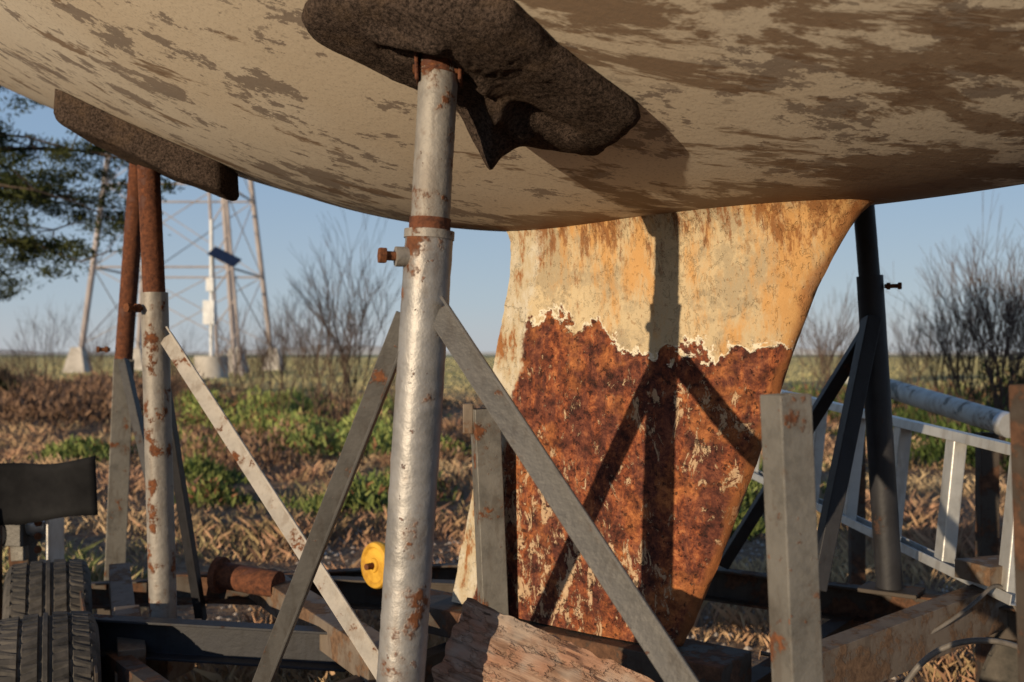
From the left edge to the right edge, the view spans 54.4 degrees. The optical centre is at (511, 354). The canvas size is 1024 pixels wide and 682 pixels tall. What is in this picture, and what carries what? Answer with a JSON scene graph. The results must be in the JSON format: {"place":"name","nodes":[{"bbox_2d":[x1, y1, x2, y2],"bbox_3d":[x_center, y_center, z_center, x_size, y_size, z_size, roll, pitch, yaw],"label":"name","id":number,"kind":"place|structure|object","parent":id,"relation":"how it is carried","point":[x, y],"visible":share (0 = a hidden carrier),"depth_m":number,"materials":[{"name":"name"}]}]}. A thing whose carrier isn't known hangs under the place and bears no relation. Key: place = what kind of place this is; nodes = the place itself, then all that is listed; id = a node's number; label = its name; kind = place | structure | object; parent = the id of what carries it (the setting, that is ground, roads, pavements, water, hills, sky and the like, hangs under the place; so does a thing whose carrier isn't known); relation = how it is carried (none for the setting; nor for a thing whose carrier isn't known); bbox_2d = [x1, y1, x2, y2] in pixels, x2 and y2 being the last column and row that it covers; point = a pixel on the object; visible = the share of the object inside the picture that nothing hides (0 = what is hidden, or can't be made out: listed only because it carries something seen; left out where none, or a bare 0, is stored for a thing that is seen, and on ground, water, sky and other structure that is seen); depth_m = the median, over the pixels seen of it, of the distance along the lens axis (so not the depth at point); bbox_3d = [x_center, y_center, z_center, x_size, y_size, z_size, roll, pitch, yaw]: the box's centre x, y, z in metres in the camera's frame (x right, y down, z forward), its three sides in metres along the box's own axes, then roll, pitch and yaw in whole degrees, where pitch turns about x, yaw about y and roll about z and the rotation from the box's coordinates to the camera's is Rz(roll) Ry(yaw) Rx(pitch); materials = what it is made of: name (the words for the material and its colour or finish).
{"place":"outdoors","nodes":[
{"label":"outdoors","id":0,"kind":"place"},
{"bbox_2d":[2,517,63,567],"bbox_3d":[-1.693,0.924,3.452,0.259,0.758,0.266,0,0,0],"label":"bracket","id":1,"kind":"object","parent":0,"point":[20,541],"visible":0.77,"depth_m":3.37,"materials":[{"name":"grey metal"}]},
{"bbox_2d":[0,345,1018,354],"bbox_3d":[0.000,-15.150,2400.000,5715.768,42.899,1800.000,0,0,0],"label":"hills","id":2,"kind":"structure","parent":0,"point":[376,350],"depth_m":2882.97,"materials":[{"name":"green plant"}]},
{"bbox_2d":[0,355,1023,681],"bbox_3d":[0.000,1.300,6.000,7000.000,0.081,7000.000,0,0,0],"label":"ground","id":3,"kind":"structure","parent":0,"point":[216,611],"depth_m":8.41,"materials":[{"name":"brown plant"}]},
{"bbox_2d":[0,344,47,411],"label":"bare shrub","id":4,"kind":"object","parent":3,"relation":"on","point":[8,380],"visible":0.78,"depth_m":22.07,"materials":[{"name":"brown plant"}]},
{"bbox_2d":[0,367,66,397],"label":"dark hedge","id":5,"kind":"object","parent":3,"relation":"on","point":[3,385],"visible":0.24,"depth_m":25.92,"materials":[{"name":"brown plant"}]},
{"bbox_2d":[0,294,83,417],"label":"bare shrub","id":6,"kind":"object","parent":3,"relation":"on","point":[44,364],"visible":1,"depth_m":20.03,"materials":[{"name":"brown plant"}]},
{"bbox_2d":[2,559,91,618],"bbox_3d":[-1.500,0.985,3.220,0.250,0.630,0.630,0,0,-25],"label":"trailer wheel","id":7,"kind":"object","parent":3,"relation":"on","point":[40,587],"visible":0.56,"depth_m":3.08,"materials":[{"name":"black rubber"}]},
{"bbox_2d":[60,300,118,398],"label":"bare shrub","id":8,"kind":"object","parent":3,"relation":"on","point":[96,357],"visible":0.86,"depth_m":25.89,"materials":[{"name":"brown plant"}]},
{"bbox_2d":[0,86,185,301],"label":"pine tree","id":9,"kind":"object","parent":3,"relation":"on","point":[16,187],"visible":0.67,"depth_m":12.75,"materials":[{"name":"green plant"}]},
{"bbox_2d":[0,363,255,431],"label":"brown scrub","id":10,"kind":"object","parent":3,"relation":"on","point":[75,396],"visible":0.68,"depth_m":20.53,"materials":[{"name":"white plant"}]},
{"bbox_2d":[96,163,177,614],"bbox_3d":[-1.563,0.090,4.114,0.514,2.420,0.415,0,0,0],"label":"boat stand","id":11,"kind":"object","parent":3,"relation":"on","point":[126,415],"visible":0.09,"depth_m":4.16,"materials":[{"name":"metal"}]},
{"bbox_2d":[62,153,284,372],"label":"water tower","id":12,"kind":"structure","parent":3,"relation":"on","point":[76,361],"depth_m":72.95,"materials":[{"name":"metal"}]},
{"bbox_2d":[139,325,211,422],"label":"bare shrub","id":13,"kind":"object","parent":3,"relation":"on","point":[179,399],"visible":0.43,"depth_m":16.94,"materials":[{"name":"brown plant"}]},
{"bbox_2d":[194,219,241,377],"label":"weather station","id":14,"kind":"object","parent":3,"relation":"on","point":[210,366],"visible":0.93,"depth_m":53.60,"materials":[{"name":"white paint"}]},
{"bbox_2d":[208,193,242,375],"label":"lattice mast","id":15,"kind":"object","parent":3,"relation":"on","point":[226,216],"visible":0.34,"depth_m":59.97,"materials":[{"name":"metal"}]},
{"bbox_2d":[201,295,285,424],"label":"bare shrub","id":16,"kind":"object","parent":3,"relation":"on","point":[243,348],"visible":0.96,"depth_m":16.85,"materials":[{"name":"brown plant"}]},
{"bbox_2d":[234,286,334,421],"bbox_3d":[-3.987,0.038,18.119,1.954,2.570,2.629,0,0,0],"label":"bare shrub","id":17,"kind":"object","parent":3,"relation":"on","point":[282,352],"visible":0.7,"depth_m":17.84,"materials":[{"name":"brown plant"}]},
{"bbox_2d":[108,392,481,501],"bbox_3d":[-2.888,1.019,18.198,13.578,0.585,20.326,0,0,0],"label":"dead ice plant","id":18,"kind":"object","parent":3,"relation":"on","point":[445,425],"visible":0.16,"depth_m":12.14,"materials":[{"name":"brown plant"}]},
{"bbox_2d":[243,242,396,429],"bbox_3d":[-2.886,-0.190,15.141,2.255,3.028,2.358,0,0,0],"label":"bare shrub","id":19,"kind":"object","parent":3,"relation":"on","point":[330,355],"visible":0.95,"depth_m":15.12,"materials":[{"name":"brown plant"}]},
{"bbox_2d":[275,208,401,425],"bbox_3d":[-2.658,-0.583,15.847,1.909,3.814,2.237,0,0,35],"label":"bare shrub","id":20,"kind":"object","parent":3,"relation":"on","point":[328,308],"visible":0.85,"depth_m":15.84,"materials":[{"name":"brown plant"}]},
{"bbox_2d":[386,377,395,412],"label":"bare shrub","id":21,"kind":"object","parent":3,"relation":"on","point":[393,402],"visible":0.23,"depth_m":18.85,"materials":[{"name":"brown plant"}]},
{"bbox_2d":[10,382,827,541],"bbox_3d":[-3.093,0.903,15.377,7.880,0.812,19.363,0,0,-19],"label":"ice plant","id":22,"kind":"object","parent":3,"relation":"on","point":[210,489],"visible":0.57,"depth_m":12.11,"materials":[{"name":"green plant"}]},
{"bbox_2d":[38,384,1023,681],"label":"boat trailer","id":23,"kind":"object","parent":3,"relation":"on","point":[858,636],"visible":0.66,"depth_m":2.45,"materials":[{"name":"metal"}]},
{"bbox_2d":[0,456,97,619],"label":"trailer fender","id":24,"kind":"object","parent":23,"relation":"attached to","point":[31,493],"visible":0.99,"depth_m":3.21,"materials":[{"name":"rubber"}]},
{"bbox_2d":[0,611,101,681],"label":"trailer wheel","id":25,"kind":"object","parent":23,"relation":"attached to","point":[61,646],"visible":0.98,"depth_m":2.42,"materials":[{"name":"rubber"}]},
{"bbox_2d":[53,89,378,680],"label":"boat stand","id":26,"kind":"object","parent":23,"relation":"on","point":[151,157],"visible":0.98,"depth_m":2.81,"materials":[{"name":"silver metal"}]},
{"bbox_2d":[361,541,384,588],"bbox_3d":[-0.392,0.658,3.019,0.139,0.186,0.155,0,0,0],"label":"yellow roller","id":27,"kind":"object","parent":23,"relation":"attached to","point":[372,561],"visible":0.75,"depth_m":2.98,"materials":[{"name":"plastic"}]},
{"bbox_2d":[252,0,699,681],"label":"boat stand","id":28,"kind":"object","parent":23,"relation":"on","point":[502,78],"visible":1,"depth_m":1.57,"materials":[{"name":"silver metal"}]},
{"bbox_2d":[0,0,1023,646],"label":"sailboat","id":29,"kind":"object","parent":23,"relation":"on","point":[674,248],"visible":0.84,"depth_m":2.07,"materials":[{"name":"paint"}]},
{"bbox_2d":[431,597,654,681],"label":"timber block","id":30,"kind":"object","parent":23,"relation":"on","point":[484,643],"depth_m":1.71,"materials":[{"name":"brown wood"}]},
{"bbox_2d":[719,205,924,599],"bbox_3d":[0.936,0.044,2.920,0.467,1.254,0.568,0,0,-15],"label":"boat stand","id":31,"kind":"object","parent":23,"relation":"on","point":[863,365],"visible":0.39,"depth_m":2.77,"materials":[{"name":"metal"}]},
{"bbox_2d":[751,390,1015,605],"bbox_3d":[1.170,0.383,3.425,0.106,0.514,1.874,0,0,-8],"label":"aluminium ladder","id":32,"kind":"object","parent":23,"relation":"attached to","point":[941,557],"visible":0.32,"depth_m":2.85,"materials":[{"name":"silver metal"}]},
{"bbox_2d":[760,584,1015,656],"bbox_3d":[0.958,0.665,2.450,0.724,0.158,0.075,0,0,-13],"label":"electric cable","id":33,"kind":"object","parent":23,"relation":"attached to","point":[961,612],"visible":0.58,"depth_m":2.47,"materials":[{"name":"black rubber"}]},
{"bbox_2d":[904,637,1016,681],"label":"electric cable","id":34,"kind":"object","parent":23,"relation":"attached to","point":[920,664],"visible":0.96,"depth_m":2.01,"materials":[{"name":"black rubber"}]},
{"bbox_2d":[979,644,1017,681],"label":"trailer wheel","id":35,"kind":"object","parent":23,"relation":"attached to","point":[1000,664],"visible":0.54,"depth_m":2.81,"materials":[{"name":"rubber"}]},
{"bbox_2d":[782,279,888,396],"bbox_3d":[4.691,0.047,15.109,2.299,2.554,1.798,0,0,-44],"label":"bare shrub","id":36,"kind":"object","parent":3,"relation":"on","point":[837,344],"visible":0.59,"depth_m":14.93,"materials":[{"name":"brown plant"}]},
{"bbox_2d":[793,322,892,423],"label":"bare shrub","id":37,"kind":"object","parent":3,"relation":"on","point":[810,370],"visible":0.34,"depth_m":17.02,"materials":[{"name":"brown plant"}]},
{"bbox_2d":[842,309,968,417],"bbox_3d":[6.714,0.247,17.053,2.203,2.151,1.596,0,0,28],"label":"bare shrub","id":38,"kind":"object","parent":3,"relation":"on","point":[908,365],"visible":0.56,"depth_m":17.03,"materials":[{"name":"brown plant"}]},
{"bbox_2d":[789,368,1022,423],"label":"green scrub","id":39,"kind":"object","parent":3,"relation":"on","point":[895,405],"visible":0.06,"depth_m":21.16,"materials":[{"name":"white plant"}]},
{"bbox_2d":[809,362,1023,472],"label":"green bush","id":40,"kind":"object","parent":3,"relation":"on","point":[938,451],"visible":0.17,"depth_m":11.96,"materials":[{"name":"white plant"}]},
{"bbox_2d":[844,377,1009,681],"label":"mast tube","id":41,"kind":"object","parent":3,"relation":"on","point":[995,422],"visible":0.57,"depth_m":3.76,"materials":[{"name":"metal"}]},
{"bbox_2d":[880,261,1023,458],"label":"bare shrub","id":42,"kind":"object","parent":3,"relation":"on","point":[958,341],"visible":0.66,"depth_m":11.86,"materials":[{"name":"brown plant"}]},
{"bbox_2d":[889,290,1014,442],"bbox_3d":[6.117,0.165,14.008,1.722,2.316,1.634,0,0,-13],"label":"bare shrub","id":43,"kind":"object","parent":3,"relation":"on","point":[927,358],"visible":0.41,"depth_m":14.09,"materials":[{"name":"brown plant"}]},
{"bbox_2d":[920,190,1023,473],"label":"bare shrub","id":44,"kind":"object","parent":3,"relation":"on","point":[988,322],"visible":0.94,"depth_m":10.91,"materials":[{"name":"brown plant"}]},
{"bbox_2d":[932,235,1023,392],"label":"bare shrub","id":45,"kind":"object","parent":3,"relation":"on","point":[1021,302],"visible":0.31,"depth_m":12.52,"materials":[{"name":"brown plant"}]},
{"bbox_2d":[0,87,1023,351],"label":"sky","id":46,"kind":"structure","parent":0,"point":[480,269],"materials":[{"name":"blue"}]},
{"bbox_2d":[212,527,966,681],"bbox_3d":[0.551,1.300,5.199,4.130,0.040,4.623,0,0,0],"label":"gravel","id":47,"kind":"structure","parent":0,"point":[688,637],"depth_m":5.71,"materials":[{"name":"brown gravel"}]}
]}

